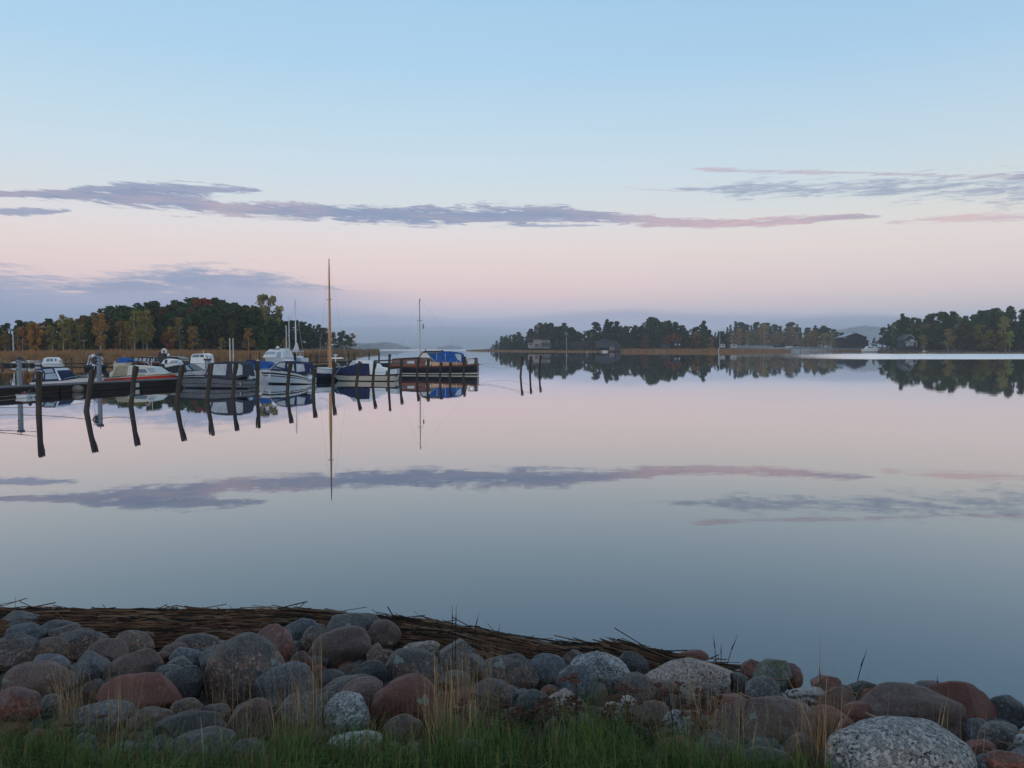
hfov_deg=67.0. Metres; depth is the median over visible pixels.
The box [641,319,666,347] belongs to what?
round tree
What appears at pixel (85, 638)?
boulder
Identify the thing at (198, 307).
pine tree
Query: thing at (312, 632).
boulder
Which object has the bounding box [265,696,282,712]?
stone
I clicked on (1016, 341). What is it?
pine tree
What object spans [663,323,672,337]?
pine tree
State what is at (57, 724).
stone
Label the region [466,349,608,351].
reeds
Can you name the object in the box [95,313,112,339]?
pine tree
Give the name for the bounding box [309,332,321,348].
round tree
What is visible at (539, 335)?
spruce tree
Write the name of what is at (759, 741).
stone
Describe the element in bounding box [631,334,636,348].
spruce tree
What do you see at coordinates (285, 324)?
round tree
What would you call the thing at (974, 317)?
pine tree
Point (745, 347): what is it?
ground
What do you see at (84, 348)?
lamp pole
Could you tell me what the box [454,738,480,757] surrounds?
boulder
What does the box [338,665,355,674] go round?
stone
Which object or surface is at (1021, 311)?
round tree
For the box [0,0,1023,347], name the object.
sky
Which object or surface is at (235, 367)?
mooring pile
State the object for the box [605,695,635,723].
boulder
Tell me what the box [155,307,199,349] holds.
round tree
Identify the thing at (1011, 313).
round tree
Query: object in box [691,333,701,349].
round tree
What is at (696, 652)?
boulder
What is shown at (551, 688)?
boulder
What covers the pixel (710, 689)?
stone
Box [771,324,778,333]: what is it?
pine tree
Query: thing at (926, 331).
pine tree
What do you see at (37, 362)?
rowing boat
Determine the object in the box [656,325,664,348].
pine tree
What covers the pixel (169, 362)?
motor boat
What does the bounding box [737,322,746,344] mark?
pine tree
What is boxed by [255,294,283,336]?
round tree
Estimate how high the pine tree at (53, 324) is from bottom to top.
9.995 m
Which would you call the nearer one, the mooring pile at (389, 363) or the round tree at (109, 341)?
the mooring pile at (389, 363)
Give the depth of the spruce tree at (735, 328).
946.47 m
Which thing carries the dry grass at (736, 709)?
on the shore bank
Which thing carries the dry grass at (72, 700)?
on the shore bank
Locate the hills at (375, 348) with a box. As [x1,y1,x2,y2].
[351,345,397,348]
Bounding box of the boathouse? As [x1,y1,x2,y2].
[609,344,620,351]
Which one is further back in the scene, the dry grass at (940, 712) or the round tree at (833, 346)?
the round tree at (833, 346)
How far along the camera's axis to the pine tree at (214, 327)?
235.58 m
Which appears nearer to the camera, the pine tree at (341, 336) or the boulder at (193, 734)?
the boulder at (193, 734)
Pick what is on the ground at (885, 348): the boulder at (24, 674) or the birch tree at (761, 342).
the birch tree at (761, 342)
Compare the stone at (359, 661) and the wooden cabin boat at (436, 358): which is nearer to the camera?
the stone at (359, 661)
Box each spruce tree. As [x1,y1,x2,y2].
[11,323,29,350]
[147,310,165,351]
[243,325,255,351]
[522,335,528,348]
[534,328,542,349]
[548,325,557,349]
[565,328,573,349]
[623,333,631,348]
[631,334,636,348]
[635,325,642,348]
[638,335,642,348]
[646,326,655,348]
[715,335,721,348]
[727,324,734,342]
[729,322,741,345]
[794,328,802,347]
[891,313,914,350]
[1006,305,1016,347]
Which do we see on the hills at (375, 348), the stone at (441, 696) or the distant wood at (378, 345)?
the distant wood at (378, 345)
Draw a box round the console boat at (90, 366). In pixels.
[84,354,107,369]
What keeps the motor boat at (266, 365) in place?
on the water
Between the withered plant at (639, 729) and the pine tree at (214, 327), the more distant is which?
the pine tree at (214, 327)
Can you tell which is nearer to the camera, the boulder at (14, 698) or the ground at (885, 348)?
the boulder at (14, 698)
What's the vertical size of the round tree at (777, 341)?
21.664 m
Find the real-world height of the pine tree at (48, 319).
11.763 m
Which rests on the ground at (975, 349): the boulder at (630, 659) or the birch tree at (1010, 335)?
the birch tree at (1010, 335)
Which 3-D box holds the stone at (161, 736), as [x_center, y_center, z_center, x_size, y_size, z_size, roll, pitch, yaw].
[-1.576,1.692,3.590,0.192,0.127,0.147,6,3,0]
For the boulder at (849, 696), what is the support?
on the shore bank
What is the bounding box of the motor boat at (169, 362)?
[161,359,183,366]
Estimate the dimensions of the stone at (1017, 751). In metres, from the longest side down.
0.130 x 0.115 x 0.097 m
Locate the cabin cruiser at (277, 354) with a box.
[263,346,293,363]
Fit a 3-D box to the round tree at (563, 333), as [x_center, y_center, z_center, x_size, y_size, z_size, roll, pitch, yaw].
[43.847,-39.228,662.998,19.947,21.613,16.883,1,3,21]
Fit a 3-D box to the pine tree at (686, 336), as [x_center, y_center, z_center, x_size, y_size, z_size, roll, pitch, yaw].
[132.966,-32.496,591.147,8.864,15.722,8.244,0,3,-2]
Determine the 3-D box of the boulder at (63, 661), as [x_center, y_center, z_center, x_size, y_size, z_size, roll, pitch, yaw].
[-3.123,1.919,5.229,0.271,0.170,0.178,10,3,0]
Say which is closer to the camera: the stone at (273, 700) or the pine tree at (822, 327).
the stone at (273, 700)
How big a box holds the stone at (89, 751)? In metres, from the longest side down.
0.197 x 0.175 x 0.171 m
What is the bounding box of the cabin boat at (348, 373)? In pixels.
[335,360,399,380]
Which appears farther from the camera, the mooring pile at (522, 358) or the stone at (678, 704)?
the mooring pile at (522, 358)
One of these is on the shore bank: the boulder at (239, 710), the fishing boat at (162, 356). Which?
the boulder at (239, 710)
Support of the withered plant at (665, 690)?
on the shore bank
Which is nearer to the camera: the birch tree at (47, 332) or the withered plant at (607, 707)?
the withered plant at (607, 707)
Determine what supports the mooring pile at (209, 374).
in the water
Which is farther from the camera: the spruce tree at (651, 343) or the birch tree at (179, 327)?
the spruce tree at (651, 343)
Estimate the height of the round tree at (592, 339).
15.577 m
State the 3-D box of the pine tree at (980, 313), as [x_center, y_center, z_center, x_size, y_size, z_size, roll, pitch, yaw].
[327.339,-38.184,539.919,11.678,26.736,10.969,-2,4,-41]
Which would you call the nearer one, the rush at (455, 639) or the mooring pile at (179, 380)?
the rush at (455, 639)
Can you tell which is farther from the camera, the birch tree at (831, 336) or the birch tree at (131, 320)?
the birch tree at (831, 336)
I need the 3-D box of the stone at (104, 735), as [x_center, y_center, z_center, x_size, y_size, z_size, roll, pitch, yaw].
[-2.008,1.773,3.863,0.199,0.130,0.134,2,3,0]
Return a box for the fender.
[71,385,83,391]
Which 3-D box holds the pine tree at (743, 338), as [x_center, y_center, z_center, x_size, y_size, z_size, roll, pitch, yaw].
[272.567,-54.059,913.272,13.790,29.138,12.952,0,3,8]
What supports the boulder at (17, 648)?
on the shore bank
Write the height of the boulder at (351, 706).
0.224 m
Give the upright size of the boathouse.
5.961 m
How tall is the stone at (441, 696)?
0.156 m
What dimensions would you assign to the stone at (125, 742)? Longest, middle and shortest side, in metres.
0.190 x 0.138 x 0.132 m
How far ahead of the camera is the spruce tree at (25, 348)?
245.24 m
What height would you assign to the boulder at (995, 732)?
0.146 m
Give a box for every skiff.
[332,354,343,367]
[377,362,391,368]
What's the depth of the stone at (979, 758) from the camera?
3.52 m
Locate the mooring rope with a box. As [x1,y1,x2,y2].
[0,403,82,407]
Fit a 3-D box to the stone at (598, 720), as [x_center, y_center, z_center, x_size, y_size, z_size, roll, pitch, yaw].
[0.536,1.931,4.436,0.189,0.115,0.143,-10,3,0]
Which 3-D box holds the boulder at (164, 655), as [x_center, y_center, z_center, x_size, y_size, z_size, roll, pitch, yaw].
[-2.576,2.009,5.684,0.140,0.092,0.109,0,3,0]
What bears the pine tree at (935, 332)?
on the ground at (975, 349)
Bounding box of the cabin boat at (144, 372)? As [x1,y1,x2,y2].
[103,358,177,380]
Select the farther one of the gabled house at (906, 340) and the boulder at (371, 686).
the gabled house at (906, 340)
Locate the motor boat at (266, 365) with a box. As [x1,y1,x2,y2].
[246,359,275,382]
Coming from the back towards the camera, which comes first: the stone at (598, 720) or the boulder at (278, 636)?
the boulder at (278, 636)
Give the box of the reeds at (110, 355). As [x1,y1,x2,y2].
[0,348,379,362]
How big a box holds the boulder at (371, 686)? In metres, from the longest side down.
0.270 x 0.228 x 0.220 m
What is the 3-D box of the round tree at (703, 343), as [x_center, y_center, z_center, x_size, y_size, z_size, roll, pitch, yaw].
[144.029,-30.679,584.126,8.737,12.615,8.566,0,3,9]
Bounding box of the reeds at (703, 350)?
[621,348,790,351]
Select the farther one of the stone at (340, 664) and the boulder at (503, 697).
the stone at (340, 664)
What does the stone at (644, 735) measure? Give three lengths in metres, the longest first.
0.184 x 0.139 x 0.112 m
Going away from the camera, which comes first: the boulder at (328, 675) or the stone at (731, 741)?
the stone at (731, 741)
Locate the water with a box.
[0,348,1023,729]
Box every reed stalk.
[277,601,306,608]
[287,610,344,613]
[748,678,787,680]
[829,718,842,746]
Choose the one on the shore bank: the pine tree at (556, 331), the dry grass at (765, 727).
the dry grass at (765, 727)
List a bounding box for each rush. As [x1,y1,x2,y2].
[452,614,452,663]
[455,618,455,660]
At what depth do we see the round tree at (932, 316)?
544.64 m
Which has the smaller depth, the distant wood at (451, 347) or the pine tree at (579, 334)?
the pine tree at (579, 334)
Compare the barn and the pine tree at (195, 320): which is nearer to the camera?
the pine tree at (195, 320)
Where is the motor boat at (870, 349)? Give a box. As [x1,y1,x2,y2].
[861,346,879,351]
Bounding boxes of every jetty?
[0,362,214,364]
[0,373,311,396]
[310,360,391,362]
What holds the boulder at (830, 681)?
on the shore bank
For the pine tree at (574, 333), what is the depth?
661.48 m
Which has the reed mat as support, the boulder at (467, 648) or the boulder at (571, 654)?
the boulder at (571, 654)
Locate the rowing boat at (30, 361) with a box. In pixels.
[25,360,34,365]
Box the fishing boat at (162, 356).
[155,348,188,367]
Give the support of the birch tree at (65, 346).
on the ground at (291, 349)
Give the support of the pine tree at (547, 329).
on the ground at (745, 347)
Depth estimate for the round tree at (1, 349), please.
207.87 m
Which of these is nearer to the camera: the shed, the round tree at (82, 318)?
the round tree at (82, 318)
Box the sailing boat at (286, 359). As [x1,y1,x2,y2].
[282,316,293,361]
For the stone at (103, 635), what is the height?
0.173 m
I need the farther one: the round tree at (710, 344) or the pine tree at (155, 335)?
the round tree at (710, 344)
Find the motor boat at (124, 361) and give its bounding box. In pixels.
[113,357,133,367]
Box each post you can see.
[15,355,22,385]
[91,352,101,381]
[203,357,210,372]
[229,338,230,360]
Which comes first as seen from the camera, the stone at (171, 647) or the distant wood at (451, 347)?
the stone at (171, 647)
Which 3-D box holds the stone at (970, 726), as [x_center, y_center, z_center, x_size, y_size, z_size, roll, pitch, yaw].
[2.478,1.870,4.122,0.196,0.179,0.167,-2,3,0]
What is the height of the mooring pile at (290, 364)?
3.263 m
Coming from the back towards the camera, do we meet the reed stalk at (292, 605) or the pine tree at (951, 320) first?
the pine tree at (951, 320)
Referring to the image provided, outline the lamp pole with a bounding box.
[80,340,87,364]
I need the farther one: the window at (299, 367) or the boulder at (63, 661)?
the window at (299, 367)
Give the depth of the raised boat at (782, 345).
603.49 m
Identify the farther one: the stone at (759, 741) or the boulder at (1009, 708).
the boulder at (1009, 708)
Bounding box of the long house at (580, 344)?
[568,342,592,347]
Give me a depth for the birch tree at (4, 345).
204.69 m
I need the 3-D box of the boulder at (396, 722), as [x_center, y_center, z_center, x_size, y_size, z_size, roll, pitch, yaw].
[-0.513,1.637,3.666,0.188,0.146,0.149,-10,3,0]
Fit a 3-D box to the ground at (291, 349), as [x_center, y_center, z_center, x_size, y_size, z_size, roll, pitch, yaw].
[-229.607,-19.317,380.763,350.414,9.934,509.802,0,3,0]
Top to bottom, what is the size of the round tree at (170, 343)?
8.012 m
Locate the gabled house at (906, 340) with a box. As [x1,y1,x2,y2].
[895,334,920,347]
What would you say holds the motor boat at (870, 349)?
on the water
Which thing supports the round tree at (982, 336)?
on the ground at (975, 349)
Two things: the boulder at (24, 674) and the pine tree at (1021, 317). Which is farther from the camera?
the pine tree at (1021, 317)
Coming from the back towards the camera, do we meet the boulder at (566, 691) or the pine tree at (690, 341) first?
the pine tree at (690, 341)
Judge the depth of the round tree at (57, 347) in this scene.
239.31 m
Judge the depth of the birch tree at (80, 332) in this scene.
216.22 m
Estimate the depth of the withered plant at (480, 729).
3.73 m
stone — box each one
[0,721,32,742]
[20,728,55,749]
[39,693,64,719]
[51,718,71,732]
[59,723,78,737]
[70,732,98,745]
[75,744,105,759]
[79,678,104,703]
[96,728,129,747]
[98,632,108,637]
[109,741,138,759]
[129,730,154,743]
[132,743,159,762]
[146,631,155,640]
[153,733,173,757]
[154,664,179,674]
[160,642,190,653]
[204,703,230,718]
[225,738,266,766]
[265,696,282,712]
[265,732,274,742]
[293,641,305,651]
[295,726,334,749]
[310,655,329,666]
[312,665,325,676]
[318,691,336,722]
[337,661,353,668]
[338,663,357,667]
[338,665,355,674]
[354,659,366,665]
[397,742,424,760]
[437,692,446,710]
[438,664,448,686]
[445,705,481,732]
[446,686,472,707]
[507,684,517,706]
[512,706,530,727]
[542,726,572,748]
[583,706,600,716]
[587,683,607,706]
[593,710,618,728]
[621,726,650,743]
[653,730,669,745]
[654,680,676,701]
[656,735,694,757]
[664,693,680,708]
[684,710,701,730]
[701,715,711,723]
[703,682,730,704]
[730,740,744,761]
[746,736,779,748]
[814,749,824,767]
[962,718,984,741]
[965,739,996,756]
[975,753,987,767]
[986,718,1009,722]
[1007,743,1020,750]
[1011,749,1023,754]
[1013,744,1023,752]
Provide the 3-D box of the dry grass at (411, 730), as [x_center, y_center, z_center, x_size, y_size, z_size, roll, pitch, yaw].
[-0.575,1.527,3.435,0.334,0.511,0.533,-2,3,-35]
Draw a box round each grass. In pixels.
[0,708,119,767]
[32,648,104,750]
[42,672,145,757]
[56,641,109,716]
[78,701,268,766]
[104,668,167,738]
[179,651,263,763]
[182,689,380,767]
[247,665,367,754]
[259,617,340,744]
[300,701,442,767]
[355,684,546,767]
[357,699,430,765]
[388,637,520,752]
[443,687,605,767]
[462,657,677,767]
[465,638,546,729]
[509,673,566,738]
[574,672,632,729]
[598,654,688,742]
[607,702,730,767]
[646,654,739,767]
[692,725,810,767]
[700,666,763,766]
[725,696,819,767]
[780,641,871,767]
[811,680,889,767]
[875,710,986,767]
[912,685,960,739]
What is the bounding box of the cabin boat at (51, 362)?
[42,357,63,367]
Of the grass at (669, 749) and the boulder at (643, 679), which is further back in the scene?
the boulder at (643, 679)
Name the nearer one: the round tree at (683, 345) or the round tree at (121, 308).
the round tree at (121, 308)
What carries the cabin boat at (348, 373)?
on the water
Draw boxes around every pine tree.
[10,320,22,339]
[10,329,21,350]
[42,318,53,326]
[47,323,58,349]
[64,324,74,349]
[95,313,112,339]
[112,310,141,350]
[137,308,161,347]
[141,302,160,350]
[149,301,161,320]
[160,313,172,343]
[183,312,203,350]
[189,297,202,308]
[193,306,221,348]
[194,305,211,346]
[200,305,217,349]
[205,321,227,350]
[211,297,219,312]
[225,319,239,349]
[229,307,247,350]
[243,310,249,350]
[245,306,262,349]
[248,316,266,349]
[273,337,279,347]
[289,320,294,341]
[299,323,304,341]
[300,326,314,343]
[331,332,337,346]
[338,332,347,348]
[343,335,349,348]
[512,336,517,347]
[527,328,534,349]
[543,324,551,349]
[550,326,562,349]
[572,329,576,349]
[576,332,583,349]
[589,322,601,338]
[601,323,611,349]
[606,328,615,340]
[612,321,620,327]
[614,326,623,339]
[632,325,639,336]
[647,318,658,333]
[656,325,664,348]
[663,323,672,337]
[671,325,680,339]
[677,332,683,344]
[681,331,689,347]
[687,337,694,347]
[700,320,708,342]
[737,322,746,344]
[738,326,746,345]
[744,324,750,339]
[752,322,759,339]
[762,323,773,340]
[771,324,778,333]
[784,322,795,337]
[789,327,802,347]
[802,327,810,344]
[819,325,827,348]
[824,328,833,348]
[875,327,886,349]
[912,318,922,338]
[922,316,929,345]
[922,328,930,349]
[928,323,940,351]
[934,311,946,346]
[936,313,957,349]
[945,311,959,349]
[959,323,980,351]
[964,320,977,349]
[969,314,981,346]
[976,310,984,323]
[979,310,994,349]
[989,331,1000,351]
[991,308,1000,323]
[1013,337,1019,351]
[1016,314,1023,348]
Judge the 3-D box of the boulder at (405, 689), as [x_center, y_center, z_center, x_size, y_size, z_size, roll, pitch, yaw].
[-0.567,1.722,4.124,0.371,0.338,0.314,-12,3,1]
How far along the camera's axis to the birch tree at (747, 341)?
908.70 m
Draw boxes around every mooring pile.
[36,371,42,413]
[83,369,96,410]
[128,366,138,405]
[174,365,185,402]
[205,363,213,398]
[231,362,238,396]
[255,361,259,394]
[285,361,292,392]
[311,368,316,392]
[331,361,335,387]
[355,361,361,385]
[371,360,376,384]
[387,354,390,382]
[399,360,403,381]
[416,359,419,379]
[426,359,429,379]
[439,362,442,380]
[449,362,451,379]
[463,356,465,376]
[520,357,523,375]
[529,356,532,374]
[538,355,541,373]
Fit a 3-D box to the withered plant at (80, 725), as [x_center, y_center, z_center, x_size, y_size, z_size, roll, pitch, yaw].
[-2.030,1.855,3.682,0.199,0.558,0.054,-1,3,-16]
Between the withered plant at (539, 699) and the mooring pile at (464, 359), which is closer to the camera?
the withered plant at (539, 699)
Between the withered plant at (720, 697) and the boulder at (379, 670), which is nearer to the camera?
the withered plant at (720, 697)
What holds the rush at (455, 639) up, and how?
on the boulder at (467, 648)
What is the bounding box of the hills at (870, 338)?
[826,328,889,346]
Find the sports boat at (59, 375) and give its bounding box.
[29,367,104,383]
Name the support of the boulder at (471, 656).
on the shore bank
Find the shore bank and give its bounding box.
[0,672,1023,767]
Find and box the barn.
[836,332,869,347]
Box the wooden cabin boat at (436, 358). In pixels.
[390,299,478,374]
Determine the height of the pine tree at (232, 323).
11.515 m
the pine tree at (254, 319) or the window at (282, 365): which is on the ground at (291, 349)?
the pine tree at (254, 319)
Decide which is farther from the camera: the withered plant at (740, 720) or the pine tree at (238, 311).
the pine tree at (238, 311)
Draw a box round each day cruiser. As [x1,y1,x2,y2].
[182,361,259,388]
[260,361,316,383]
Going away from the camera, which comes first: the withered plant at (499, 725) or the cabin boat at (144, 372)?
the withered plant at (499, 725)
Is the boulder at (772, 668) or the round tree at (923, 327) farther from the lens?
the round tree at (923, 327)
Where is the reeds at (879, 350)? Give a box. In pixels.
[791,349,893,351]
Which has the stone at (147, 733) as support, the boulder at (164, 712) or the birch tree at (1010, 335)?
the boulder at (164, 712)
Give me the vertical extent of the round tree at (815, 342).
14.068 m
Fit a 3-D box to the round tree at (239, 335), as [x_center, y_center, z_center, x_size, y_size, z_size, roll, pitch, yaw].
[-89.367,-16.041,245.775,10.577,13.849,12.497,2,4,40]
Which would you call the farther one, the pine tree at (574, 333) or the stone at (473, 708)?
the pine tree at (574, 333)
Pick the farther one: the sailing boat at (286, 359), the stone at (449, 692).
the sailing boat at (286, 359)
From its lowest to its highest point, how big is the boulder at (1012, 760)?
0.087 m
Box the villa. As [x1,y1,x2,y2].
[526,338,557,347]
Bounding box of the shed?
[659,344,671,347]
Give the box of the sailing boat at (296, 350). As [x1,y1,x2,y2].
[284,299,308,361]
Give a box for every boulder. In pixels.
[0,610,39,625]
[0,632,37,671]
[0,660,76,697]
[0,686,41,721]
[5,622,47,639]
[31,636,69,661]
[33,653,70,669]
[42,619,75,637]
[47,623,81,636]
[59,628,102,661]
[72,651,109,687]
[72,699,136,734]
[86,638,128,661]
[96,672,182,709]
[101,648,163,679]
[116,630,154,652]
[126,706,173,731]
[153,710,224,737]
[157,651,169,662]
[164,665,204,697]
[167,655,192,666]
[167,726,235,764]
[169,647,201,665]
[170,697,201,713]
[174,633,220,651]
[199,644,217,671]
[203,632,284,723]
[226,697,272,742]
[252,661,314,700]
[258,623,294,662]
[274,690,323,731]
[284,618,317,640]
[290,651,312,669]
[302,624,328,651]
[308,625,371,668]
[318,669,345,688]
[319,674,370,693]
[323,691,371,734]
[327,613,379,630]
[327,730,382,753]
[341,676,382,713]
[351,660,391,684]
[366,642,387,664]
[367,619,400,648]
[370,673,439,742]
[384,714,422,744]
[385,647,438,687]
[403,640,439,651]
[432,651,439,663]
[437,638,483,669]
[437,670,471,691]
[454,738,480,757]
[458,653,483,681]
[472,678,509,713]
[480,653,538,689]
[512,688,526,700]
[515,689,556,725]
[530,653,566,690]
[541,685,556,696]
[546,710,593,733]
[550,688,586,711]
[556,664,598,704]
[562,649,581,665]
[569,651,629,693]
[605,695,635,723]
[618,672,654,701]
[619,651,648,674]
[628,700,668,726]
[646,657,732,708]
[662,709,693,737]
[678,649,708,659]
[696,729,733,765]
[709,693,745,713]
[711,695,820,746]
[730,672,748,694]
[740,659,758,677]
[741,746,790,767]
[745,676,781,698]
[753,658,792,692]
[782,687,824,707]
[784,732,816,767]
[787,663,802,689]
[810,675,840,691]
[813,704,854,749]
[819,687,855,710]
[826,716,977,767]
[842,701,871,722]
[845,680,876,700]
[860,682,966,740]
[914,680,939,687]
[928,681,997,720]
[979,721,1018,750]
[983,750,1023,767]
[990,695,1023,729]
[1014,733,1023,744]
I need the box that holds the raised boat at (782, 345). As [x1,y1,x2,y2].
[773,343,791,346]
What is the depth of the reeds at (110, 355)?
168.13 m
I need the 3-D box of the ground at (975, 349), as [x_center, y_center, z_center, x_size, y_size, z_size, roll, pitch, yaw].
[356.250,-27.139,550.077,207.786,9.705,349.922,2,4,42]
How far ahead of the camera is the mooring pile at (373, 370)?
60.62 m
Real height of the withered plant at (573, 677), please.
0.665 m
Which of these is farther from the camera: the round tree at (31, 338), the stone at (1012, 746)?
the round tree at (31, 338)
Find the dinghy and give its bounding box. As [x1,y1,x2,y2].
[15,390,35,397]
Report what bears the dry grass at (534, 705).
on the shore bank
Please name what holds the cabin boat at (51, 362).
on the water
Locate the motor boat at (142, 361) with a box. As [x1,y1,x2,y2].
[133,357,161,366]
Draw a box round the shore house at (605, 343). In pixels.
[595,339,617,347]
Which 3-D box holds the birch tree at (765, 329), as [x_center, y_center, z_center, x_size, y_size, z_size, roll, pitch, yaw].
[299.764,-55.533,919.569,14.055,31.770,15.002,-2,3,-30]
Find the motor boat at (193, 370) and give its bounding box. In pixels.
[164,364,204,377]
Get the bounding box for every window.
[213,364,226,374]
[232,364,241,375]
[276,362,284,367]
[296,364,304,371]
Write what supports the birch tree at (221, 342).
on the ground at (291, 349)
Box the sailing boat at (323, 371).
[316,264,345,379]
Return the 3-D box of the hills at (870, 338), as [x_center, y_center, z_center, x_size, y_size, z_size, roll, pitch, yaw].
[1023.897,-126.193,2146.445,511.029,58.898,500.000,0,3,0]
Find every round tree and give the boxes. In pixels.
[0,335,8,351]
[4,323,15,349]
[27,322,43,350]
[30,328,49,350]
[50,327,73,351]
[73,315,102,344]
[82,316,107,350]
[89,308,113,336]
[91,322,118,349]
[106,328,117,349]
[107,305,136,347]
[118,311,145,350]
[125,303,143,314]
[144,340,153,350]
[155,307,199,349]
[157,304,187,346]
[157,309,174,346]
[160,329,175,350]
[171,301,192,333]
[180,320,202,349]
[185,311,212,349]
[188,297,212,311]
[197,338,209,350]
[213,311,247,349]
[215,302,240,320]
[215,302,245,349]
[225,304,249,346]
[248,318,284,349]
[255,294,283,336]
[256,333,272,351]
[269,324,287,348]
[276,318,291,346]
[277,326,297,347]
[285,326,312,349]
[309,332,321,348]
[310,327,327,347]
[333,338,339,347]
[502,338,510,349]
[507,335,518,347]
[534,322,549,349]
[558,326,572,349]
[587,332,600,349]
[614,327,632,346]
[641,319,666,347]
[655,321,674,335]
[664,335,670,348]
[669,334,681,348]
[681,330,695,348]
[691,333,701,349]
[697,335,707,348]
[703,337,714,348]
[716,333,730,348]
[747,330,758,345]
[763,334,775,345]
[770,333,785,344]
[779,327,794,344]
[798,337,805,347]
[804,330,820,349]
[810,337,821,348]
[828,335,837,349]
[881,325,893,349]
[890,322,900,349]
[895,317,923,333]
[906,320,921,349]
[916,324,933,349]
[925,313,942,342]
[926,327,945,351]
[950,314,969,347]
[953,316,966,349]
[953,323,974,351]
[972,324,993,351]
[976,311,1009,349]
[976,331,992,351]
[991,332,1006,351]
[994,310,1009,345]
[995,309,1022,349]
[1005,307,1023,321]
[1011,320,1023,349]
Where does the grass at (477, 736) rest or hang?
on the shore bank
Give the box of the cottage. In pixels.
[670,340,681,347]
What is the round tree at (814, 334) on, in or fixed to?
on the ground at (885, 348)
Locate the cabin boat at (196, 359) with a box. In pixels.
[190,350,213,369]
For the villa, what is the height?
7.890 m
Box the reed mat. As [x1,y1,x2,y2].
[0,597,741,696]
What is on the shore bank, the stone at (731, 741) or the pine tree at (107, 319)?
the stone at (731, 741)
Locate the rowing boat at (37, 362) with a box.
[33,360,41,365]
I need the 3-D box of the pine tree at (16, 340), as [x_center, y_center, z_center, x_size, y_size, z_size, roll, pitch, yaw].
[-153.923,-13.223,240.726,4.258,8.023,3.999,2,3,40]
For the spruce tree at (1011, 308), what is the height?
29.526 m
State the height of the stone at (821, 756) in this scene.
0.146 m
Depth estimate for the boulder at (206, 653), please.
5.54 m
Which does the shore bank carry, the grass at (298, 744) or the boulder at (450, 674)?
the grass at (298, 744)
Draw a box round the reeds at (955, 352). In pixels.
[884,351,1023,352]
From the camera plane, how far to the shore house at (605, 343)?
601.33 m
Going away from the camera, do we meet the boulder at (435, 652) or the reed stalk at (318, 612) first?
the boulder at (435, 652)
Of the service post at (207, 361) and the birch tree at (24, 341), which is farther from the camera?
the birch tree at (24, 341)
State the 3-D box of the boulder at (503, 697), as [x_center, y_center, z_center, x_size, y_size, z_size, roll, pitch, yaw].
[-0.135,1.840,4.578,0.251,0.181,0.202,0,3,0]
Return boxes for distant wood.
[340,342,410,348]
[411,346,436,348]
[437,345,463,348]
[827,325,888,343]
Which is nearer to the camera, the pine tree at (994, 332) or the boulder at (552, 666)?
the boulder at (552, 666)
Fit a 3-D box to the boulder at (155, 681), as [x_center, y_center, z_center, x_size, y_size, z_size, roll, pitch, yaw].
[-2.095,1.760,4.361,0.464,0.259,0.342,4,3,0]
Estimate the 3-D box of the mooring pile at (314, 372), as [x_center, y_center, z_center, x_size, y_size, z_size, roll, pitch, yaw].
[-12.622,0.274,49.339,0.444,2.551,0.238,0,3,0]
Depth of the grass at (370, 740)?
3.20 m
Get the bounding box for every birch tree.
[0,331,11,350]
[13,328,21,350]
[17,326,27,350]
[26,322,36,347]
[40,326,51,349]
[45,325,57,349]
[56,314,69,349]
[58,331,72,350]
[61,317,78,350]
[74,325,83,350]
[78,324,87,344]
[91,312,110,348]
[96,322,108,350]
[112,320,127,349]
[117,322,131,348]
[124,310,143,348]
[126,323,139,348]
[135,310,151,350]
[136,310,156,348]
[164,326,176,345]
[173,317,186,349]
[186,325,199,349]
[218,338,225,349]
[242,328,254,349]
[280,339,288,347]
[350,333,356,349]
[730,332,735,342]
[735,328,743,344]
[743,329,750,344]
[758,324,770,345]
[758,329,765,345]
[787,326,796,347]
[794,334,800,347]
[819,333,825,346]
[822,333,828,346]
[827,332,835,348]
[920,335,927,347]
[942,329,953,351]
[997,317,1010,351]
[1006,330,1014,351]
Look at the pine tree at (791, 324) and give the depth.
996.55 m
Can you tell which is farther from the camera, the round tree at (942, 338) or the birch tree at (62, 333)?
the round tree at (942, 338)
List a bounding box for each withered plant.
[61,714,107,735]
[452,693,477,736]
[470,722,494,738]
[489,700,524,733]
[497,717,524,742]
[509,703,545,747]
[514,697,545,737]
[539,695,578,728]
[543,700,584,728]
[558,673,592,745]
[602,701,633,732]
[607,685,642,739]
[622,715,666,755]
[653,681,685,735]
[679,704,711,746]
[694,687,726,729]
[725,700,754,742]
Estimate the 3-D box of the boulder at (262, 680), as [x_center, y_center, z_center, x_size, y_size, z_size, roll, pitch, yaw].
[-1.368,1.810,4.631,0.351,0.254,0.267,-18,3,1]
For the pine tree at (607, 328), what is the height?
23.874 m
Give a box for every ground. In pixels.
[8,343,353,351]
[476,346,790,351]
[793,347,889,349]
[883,344,1022,352]
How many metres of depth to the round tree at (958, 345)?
468.18 m
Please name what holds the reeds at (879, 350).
in the water

